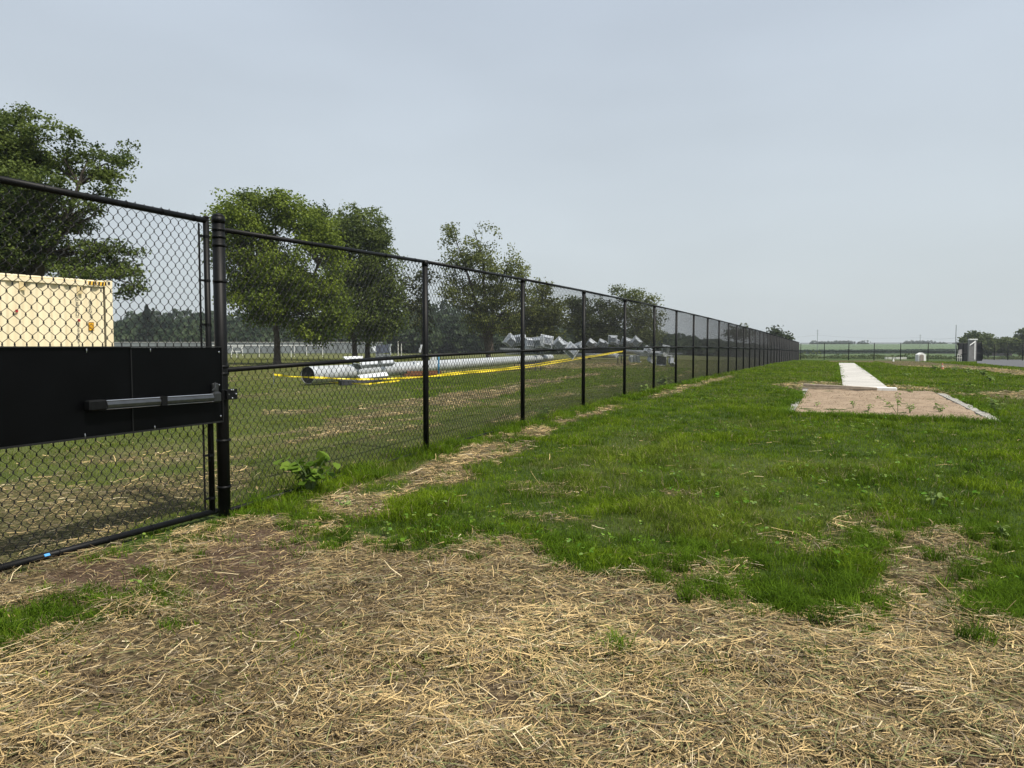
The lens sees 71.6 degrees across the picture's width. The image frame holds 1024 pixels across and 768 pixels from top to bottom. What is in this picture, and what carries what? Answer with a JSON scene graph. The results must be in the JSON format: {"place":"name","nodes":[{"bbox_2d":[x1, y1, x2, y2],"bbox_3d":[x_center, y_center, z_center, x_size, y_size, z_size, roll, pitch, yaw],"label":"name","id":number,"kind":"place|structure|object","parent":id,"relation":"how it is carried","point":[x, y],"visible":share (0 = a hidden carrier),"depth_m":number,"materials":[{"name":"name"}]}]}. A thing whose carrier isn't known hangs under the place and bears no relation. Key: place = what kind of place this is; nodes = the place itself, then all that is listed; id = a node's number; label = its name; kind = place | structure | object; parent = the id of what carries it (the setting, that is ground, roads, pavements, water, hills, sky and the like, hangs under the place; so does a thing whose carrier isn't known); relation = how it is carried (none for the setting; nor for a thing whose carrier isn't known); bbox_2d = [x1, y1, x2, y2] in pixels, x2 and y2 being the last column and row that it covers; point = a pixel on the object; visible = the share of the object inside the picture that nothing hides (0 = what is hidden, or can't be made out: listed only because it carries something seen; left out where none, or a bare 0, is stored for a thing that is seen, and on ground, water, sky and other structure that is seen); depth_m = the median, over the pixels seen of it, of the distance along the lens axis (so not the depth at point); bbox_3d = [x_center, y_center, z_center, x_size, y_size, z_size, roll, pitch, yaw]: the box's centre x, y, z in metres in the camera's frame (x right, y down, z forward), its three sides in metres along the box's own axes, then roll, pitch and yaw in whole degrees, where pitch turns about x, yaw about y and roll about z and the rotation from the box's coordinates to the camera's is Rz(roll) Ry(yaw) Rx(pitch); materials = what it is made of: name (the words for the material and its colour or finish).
{"place":"outdoors","nodes":[
{"label":"outdoors","id":0,"kind":"place"},
{"bbox_2d":[0,350,1023,767],"bbox_3d":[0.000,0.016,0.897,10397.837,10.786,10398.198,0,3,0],"label":"ground","id":1,"kind":"structure","parent":0,"point":[252,550],"depth_m":4.22,"materials":[{"name":"brown soil"}]},
{"bbox_2d":[0,273,113,345],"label":"shipping container","id":2,"kind":"object","parent":1,"relation":"on","point":[19,313],"visible":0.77,"depth_m":15.14,"materials":[{"name":"beige metal"}]},
{"bbox_2d":[0,101,151,300],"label":"broadleaf tree","id":3,"kind":"object","parent":1,"relation":"on","point":[23,156],"visible":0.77,"depth_m":30.15,"materials":[{"name":"green plant"}]},
{"bbox_2d":[136,304,155,341],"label":"pine tree","id":4,"kind":"object","parent":1,"relation":"on","point":[148,325],"visible":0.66,"depth_m":203.64,"materials":[{"name":"green plant"}]},
{"bbox_2d":[114,338,382,353],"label":"windscreen fence","id":5,"kind":"object","parent":1,"relation":"on","point":[271,350],"visible":0.38,"depth_m":149.76,"materials":[{"name":"grey fabric"}]},
{"bbox_2d":[212,345,322,356],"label":"white rail fence","id":6,"kind":"object","parent":1,"relation":"on","point":[280,345],"visible":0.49,"depth_m":111.79,"materials":[{"name":"paint"}]},
{"bbox_2d":[197,185,357,363],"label":"broadleaf tree","id":7,"kind":"object","parent":1,"relation":"on","point":[237,216],"visible":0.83,"depth_m":54.60,"materials":[{"name":"green plant"}]},
{"bbox_2d":[273,451,340,493],"bbox_3d":[-1.980,0.870,6.794,0.590,0.446,0.432,-2,3,-30],"label":"burdock plant","id":8,"kind":"object","parent":1,"relation":"on","point":[307,472],"visible":0.91,"depth_m":6.81,"materials":[{"name":"green plant"}]},
{"bbox_2d":[335,495,354,509],"bbox_3d":[-1.463,1.055,6.235,0.126,0.138,0.162,2,4,32],"label":"weed plant","id":9,"kind":"object","parent":1,"relation":"on","point":[348,503],"visible":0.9,"depth_m":6.23,"materials":[{"name":"green plant"}]},
{"bbox_2d":[338,379,354,385],"bbox_3d":[-6.093,-0.073,26.148,0.492,0.246,0.600,-1,3,-25],"label":"timber cribbing","id":10,"kind":"object","parent":1,"relation":"on","point":[345,382],"visible":0.6,"depth_m":25.88,"materials":[{"name":"wood"}]},
{"bbox_2d":[299,199,409,357],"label":"broadleaf tree","id":11,"kind":"object","parent":1,"relation":"on","point":[366,235],"visible":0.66,"depth_m":70.40,"materials":[{"name":"green plant"}]},
{"bbox_2d":[344,356,394,384],"bbox_3d":[-5.367,-0.527,27.139,1.945,1.072,1.634,-1,3,-22],"label":"crossarm bracket","id":12,"kind":"object","parent":1,"relation":"on","point":[389,362],"visible":0.62,"depth_m":27.09,"materials":[{"name":"metal"}]},
{"bbox_2d":[396,264,439,359],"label":"broadleaf tree","id":13,"kind":"object","parent":1,"relation":"on","point":[417,301],"visible":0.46,"depth_m":79.22,"materials":[{"name":"green plant"}]},
{"bbox_2d":[400,371,441,379],"bbox_3d":[-4.031,-0.285,30.911,2.311,0.557,0.967,-2,4,-39],"label":"rusty steel stand","id":14,"kind":"object","parent":1,"relation":"on","point":[420,373],"visible":0.3,"depth_m":30.90,"materials":[{"name":"metal"}]},
{"bbox_2d":[438,357,439,378],"bbox_3d":[-3.097,-0.693,30.005,0.095,1.026,0.100,0,3,0],"label":"blue stake","id":15,"kind":"object","parent":1,"relation":"on","point":[438,366],"visible":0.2,"depth_m":29.97,"materials":[{"name":"blue plastic"}]},
{"bbox_2d":[113,299,770,357],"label":"woodland","id":16,"kind":"object","parent":1,"relation":"on","point":[156,326],"visible":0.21,"depth_m":212.10,"materials":[{"name":"green plant"}]},
{"bbox_2d":[433,220,544,357],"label":"cottonwood tree","id":17,"kind":"object","parent":1,"relation":"on","point":[469,260],"visible":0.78,"depth_m":76.95,"materials":[{"name":"green plant"}]},
{"bbox_2d":[211,213,798,516],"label":"chain link fence","id":18,"kind":"object","parent":1,"relation":"on","point":[783,349],"visible":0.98,"depth_m":9.76,"materials":[{"name":"black metal"}]},
{"bbox_2d":[0,176,223,571],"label":"chain link gate","id":19,"kind":"structure","parent":18,"relation":"attached to","point":[53,394],"depth_m":5.05,"materials":[{"name":"black metal"}]},
{"bbox_2d":[222,388,237,399],"bbox_3d":[-2.389,0.088,6.036,0.035,0.092,0.170,1,3,25],"label":"gate latch","id":20,"kind":"object","parent":18,"relation":"attached to","point":[229,394],"visible":1,"depth_m":6.04,"materials":[{"name":"black metal"}]},
{"bbox_2d":[0,362,1023,767],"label":"straw","id":21,"kind":"object","parent":1,"relation":"on","point":[404,756],"visible":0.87,"depth_m":3.08,"materials":[{"name":"beige plant"}]},
{"bbox_2d":[0,365,1023,664],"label":"grass tufts","id":22,"kind":"object","parent":1,"relation":"on","point":[1000,593],"visible":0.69,"depth_m":4.71,"materials":[{"name":"green plant"}]},
{"bbox_2d":[514,362,550,370],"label":"trestle stand","id":23,"kind":"object","parent":1,"relation":"on","point":[535,364],"visible":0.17,"depth_m":41.91,"materials":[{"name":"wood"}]},
{"bbox_2d":[301,333,581,383],"bbox_3d":[-3.161,-1.691,36.451,4.605,2.244,23.081,2,4,31],"label":"light pole","id":24,"kind":"object","parent":23,"relation":"on","point":[352,369],"visible":0.59,"depth_m":34.66,"materials":[{"name":"metal"}]},
{"bbox_2d":[331,380,399,384],"bbox_3d":[-5.736,-0.059,25.948,2.921,0.152,1.429,1,3,16],"label":"caution tape","id":25,"kind":"object","parent":24,"relation":"attached to","point":[371,383],"visible":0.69,"depth_m":25.44,"materials":[{"name":"yellow plastic"}]},
{"bbox_2d":[372,344,391,356],"bbox_3d":[-5.283,-1.353,28.999,0.836,0.580,0.460,0,3,0],"label":"crossarm box","id":26,"kind":"object","parent":24,"relation":"attached to","point":[382,350],"visible":0.78,"depth_m":29.02,"materials":[{"name":"metal"}]},
{"bbox_2d":[419,345,436,367],"bbox_3d":[-3.744,-1.208,30.744,0.378,1.003,1.225,-2,4,-38],"label":"pole gusset","id":27,"kind":"object","parent":24,"relation":"attached to","point":[432,363],"visible":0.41,"depth_m":30.31,"materials":[{"name":"white metal"}]},
{"bbox_2d":[437,351,621,374],"bbox_3d":[3.560,-1.591,44.083,0.724,0.879,32.110,1,3,23],"label":"caution tape","id":28,"kind":"object","parent":24,"relation":"attached to","point":[526,365],"visible":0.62,"depth_m":36.52,"materials":[{"name":"yellow plastic"}]},
{"bbox_2d":[500,277,573,352],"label":"broadleaf tree","id":29,"kind":"object","parent":1,"relation":"on","point":[554,318],"visible":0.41,"depth_m":82.69,"materials":[{"name":"green plant"}]},
{"bbox_2d":[58,364,1023,591],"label":"clover and broadleaf weeds","id":30,"kind":"object","parent":1,"relation":"on","point":[837,551],"visible":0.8,"depth_m":6.39,"materials":[{"name":"green plant"}]},
{"bbox_2d":[560,294,627,358],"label":"broadleaf tree","id":31,"kind":"object","parent":1,"relation":"on","point":[594,321],"visible":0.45,"depth_m":93.62,"materials":[{"name":"green plant"}]},
{"bbox_2d":[576,335,682,365],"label":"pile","id":32,"kind":"object","parent":1,"relation":"on","point":[598,345],"visible":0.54,"depth_m":58.18,"materials":[{"name":"metal"}]},
{"bbox_2d":[608,284,669,354],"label":"cottonwood tree","id":33,"kind":"object","parent":1,"relation":"on","point":[629,295],"visible":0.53,"depth_m":93.96,"materials":[{"name":"green plant"}]},
{"bbox_2d":[656,376,673,384],"bbox_3d":[4.658,-0.059,21.918,0.643,0.393,0.394,1,3,10],"label":"weed plant","id":34,"kind":"object","parent":1,"relation":"on","point":[663,381],"visible":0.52,"depth_m":21.86,"materials":[{"name":"green plant"}]},
{"bbox_2d":[721,323,752,351],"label":"broadleaf tree","id":35,"kind":"object","parent":1,"relation":"on","point":[739,332],"visible":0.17,"depth_m":149.30,"materials":[{"name":"green plant"}]},
{"bbox_2d":[766,324,794,339],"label":"broadleaf tree","id":36,"kind":"object","parent":1,"relation":"on","point":[776,331],"visible":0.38,"depth_m":148.97,"materials":[{"name":"green plant"}]},
{"bbox_2d":[800,343,956,360],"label":"chain link fence","id":37,"kind":"object","parent":1,"relation":"on","point":[900,351],"visible":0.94,"depth_m":94.33,"materials":[{"name":"black metal"}]},
{"bbox_2d":[799,348,957,353],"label":"corn crop","id":38,"kind":"object","parent":1,"relation":"on","point":[936,351],"visible":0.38,"depth_m":458.67,"materials":[{"name":"green plant"}]},
{"bbox_2d":[809,340,956,343],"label":"distant trees","id":39,"kind":"object","parent":1,"relation":"on","point":[860,342],"visible":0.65,"depth_m":1096.31,"materials":[{"name":"green plant"}]},
{"bbox_2d":[795,388,982,419],"bbox_3d":[8.579,0.421,16.774,3.160,0.149,8.500,1,3,25],"label":"sand pit","id":40,"kind":"object","parent":1,"relation":"on","point":[823,400],"visible":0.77,"depth_m":16.04,"materials":[{"name":"beige sand"}]},
{"bbox_2d":[802,384,876,389],"bbox_3d":[9.446,0.084,20.527,2.000,0.137,0.390,1,3,25],"label":"wooden plank","id":41,"kind":"object","parent":40,"relation":"on","point":[817,386],"visible":0.99,"depth_m":20.50,"materials":[{"name":"wood"}]},
{"bbox_2d":[852,387,896,390],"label":"takeoff slab","id":42,"kind":"structure","parent":40,"relation":"on","point":[887,388],"depth_m":20.16,"materials":[{"name":"white paint"}]},
{"bbox_2d":[875,392,901,413],"bbox_3d":[7.143,0.367,13.484,0.455,0.446,0.247,2,4,36],"label":"weed plant","id":43,"kind":"object","parent":40,"relation":"on","point":[898,401],"visible":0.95,"depth_m":13.46,"materials":[{"name":"green plant"}]},
{"bbox_2d":[905,404,915,412],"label":"weed plant","id":44,"kind":"object","parent":40,"relation":"on","point":[911,406],"visible":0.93,"depth_m":13.59,"materials":[{"name":"green plant"}]},
{"bbox_2d":[933,403,947,411],"bbox_3d":[8.243,0.480,13.681,0.271,0.232,0.226,-3,4,-45],"label":"weed plant","id":45,"kind":"object","parent":40,"relation":"on","point":[938,409],"visible":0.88,"depth_m":13.68,"materials":[{"name":"green plant"}]},
{"bbox_2d":[787,388,1000,420],"bbox_3d":[8.536,0.448,16.658,3.520,0.185,8.530,1,3,25],"label":"pit border","id":46,"kind":"object","parent":1,"relation":"on","point":[961,403],"visible":0.37,"depth_m":15.23,"materials":[{"name":"concrete"}]},
{"bbox_2d":[885,357,906,358],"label":"white barrier","id":47,"kind":"object","parent":1,"relation":"on","point":[896,357],"visible":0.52,"depth_m":111.64,"materials":[{"name":"white plastic"}]},
{"bbox_2d":[778,350,1023,359],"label":"hedgerow brush","id":48,"kind":"object","parent":1,"relation":"on","point":[811,356],"visible":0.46,"depth_m":133.79,"materials":[{"name":"green plant"}]},
{"bbox_2d":[915,353,925,360],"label":"gabled box","id":49,"kind":"object","parent":1,"relation":"on","point":[920,356],"visible":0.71,"depth_m":85.94,"materials":[{"name":"white paint"}]},
{"bbox_2d":[924,489,944,506],"bbox_3d":[3.665,1.001,6.171,0.190,0.173,0.123,0,3,0],"label":"weed plant","id":50,"kind":"object","parent":1,"relation":"on","point":[939,495],"visible":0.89,"depth_m":6.16,"materials":[{"name":"green plant"}]},
{"bbox_2d":[957,349,961,360],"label":"white rack","id":51,"kind":"object","parent":1,"relation":"on","point":[959,351],"visible":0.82,"depth_m":86.06,"materials":[{"name":"white metal"}]},
{"bbox_2d":[963,368,972,374],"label":"weed plant","id":52,"kind":"object","parent":1,"relation":"on","point":[967,370],"visible":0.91,"depth_m":32.66,"materials":[{"name":"green plant"}]},
{"bbox_2d":[958,342,981,360],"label":"screened enclosure","id":53,"kind":"object","parent":1,"relation":"on","point":[964,348],"visible":0.49,"depth_m":88.83,"materials":[{"name":"fabric"}]},
{"bbox_2d":[967,339,977,360],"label":"tall cabinet","id":54,"kind":"object","parent":1,"relation":"on","point":[972,349],"visible":0.95,"depth_m":87.09,"materials":[{"name":"white paint"}]},
{"bbox_2d":[957,330,992,349],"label":"broadleaf tree","id":55,"kind":"object","parent":1,"relation":"on","point":[975,334],"visible":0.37,"depth_m":188.33,"materials":[{"name":"green plant"}]},
{"bbox_2d":[978,369,986,375],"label":"weed plant","id":56,"kind":"object","parent":1,"relation":"on","point":[983,372],"visible":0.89,"depth_m":30.65,"materials":[{"name":"green plant"}]},
{"bbox_2d":[985,375,994,380],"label":"weed plant","id":57,"kind":"object","parent":1,"relation":"on","point":[989,377],"visible":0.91,"depth_m":25.84,"materials":[{"name":"green plant"}]},
{"bbox_2d":[982,332,1003,356],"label":"broadleaf tree","id":58,"kind":"object","parent":1,"relation":"on","point":[990,338],"visible":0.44,"depth_m":188.38,"materials":[{"name":"green plant"}]},
{"bbox_2d":[988,397,1004,412],"bbox_3d":[9.158,0.428,13.474,0.240,0.321,0.442,0,3,0],"label":"weed plant","id":59,"kind":"object","parent":1,"relation":"on","point":[994,405],"visible":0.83,"depth_m":13.48,"materials":[{"name":"green plant"}]},
{"bbox_2d":[985,352,1011,355],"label":"cars","id":60,"kind":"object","parent":1,"relation":"on","point":[1000,353],"depth_m":379.69,"materials":[{"name":"metal"}]},
{"bbox_2d":[994,525,1009,538],"bbox_3d":[3.567,1.087,5.169,0.117,0.125,0.096,-2,3,-30],"label":"weed plant","id":61,"kind":"object","parent":1,"relation":"on","point":[1002,529],"visible":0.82,"depth_m":5.17,"materials":[{"name":"green plant"}]},
{"bbox_2d":[982,343,1023,360],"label":"trackside chain link fence","id":62,"kind":"object","parent":1,"relation":"on","point":[1019,351],"visible":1,"depth_m":98.89,"materials":[{"name":"black metal"}]},
{"bbox_2d":[996,336,1021,355],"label":"broadleaf tree","id":63,"kind":"object","parent":1,"relation":"on","point":[1006,340],"visible":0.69,"depth_m":188.48,"materials":[{"name":"green plant"}]},
{"bbox_2d":[1009,328,1023,355],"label":"broadleaf tree","id":64,"kind":"object","parent":1,"relation":"on","point":[1020,337],"visible":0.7,"depth_m":188.68,"materials":[{"name":"green plant"}]},
{"bbox_2d":[0,358,1023,752],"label":"grass","id":65,"kind":"structure","parent":0,"point":[582,480],"depth_m":7.80,"materials":[{"name":"green plant"}]},
{"bbox_2d":[0,0,1023,343],"label":"sky","id":66,"kind":"structure","parent":0,"point":[845,170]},
{"bbox_2d":[839,363,886,389],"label":"runway path","id":67,"kind":"structure","parent":0,"point":[855,374],"depth_m":28.40,"materials":[{"name":"concrete"}]},
{"bbox_2d":[799,344,1017,352],"bbox_3d":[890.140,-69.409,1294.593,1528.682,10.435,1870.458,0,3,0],"label":"crop field","id":68,"kind":"structure","parent":0,"point":[844,347],"depth_m":709.74,"materials":[{"name":"green plant"}]},
{"bbox_2d":[977,359,1023,366],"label":"asphalt track","id":69,"kind":"structure","parent":0,"point":[1016,363],"depth_m":71.76,"materials":[{"name":"grey asphalt"}]},
{"bbox_3d":[-8.404,-0.197,25.024,0.028,0.396,0.024,0,3,0],"label":"tape stake","id":70,"kind":"object","parent":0,"visible":0},
{"bbox_2d":[274,352,616,379],"bbox_3d":[1.876,-1.348,40.700,3.364,0.837,37.403,2,3,28],"label":"caution tape","id":71,"kind":"object","parent":70,"relation":"attached to","point":[419,376],"visible":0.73,"depth_m":26.32,"materials":[{"name":"yellow plastic"}]}
]}

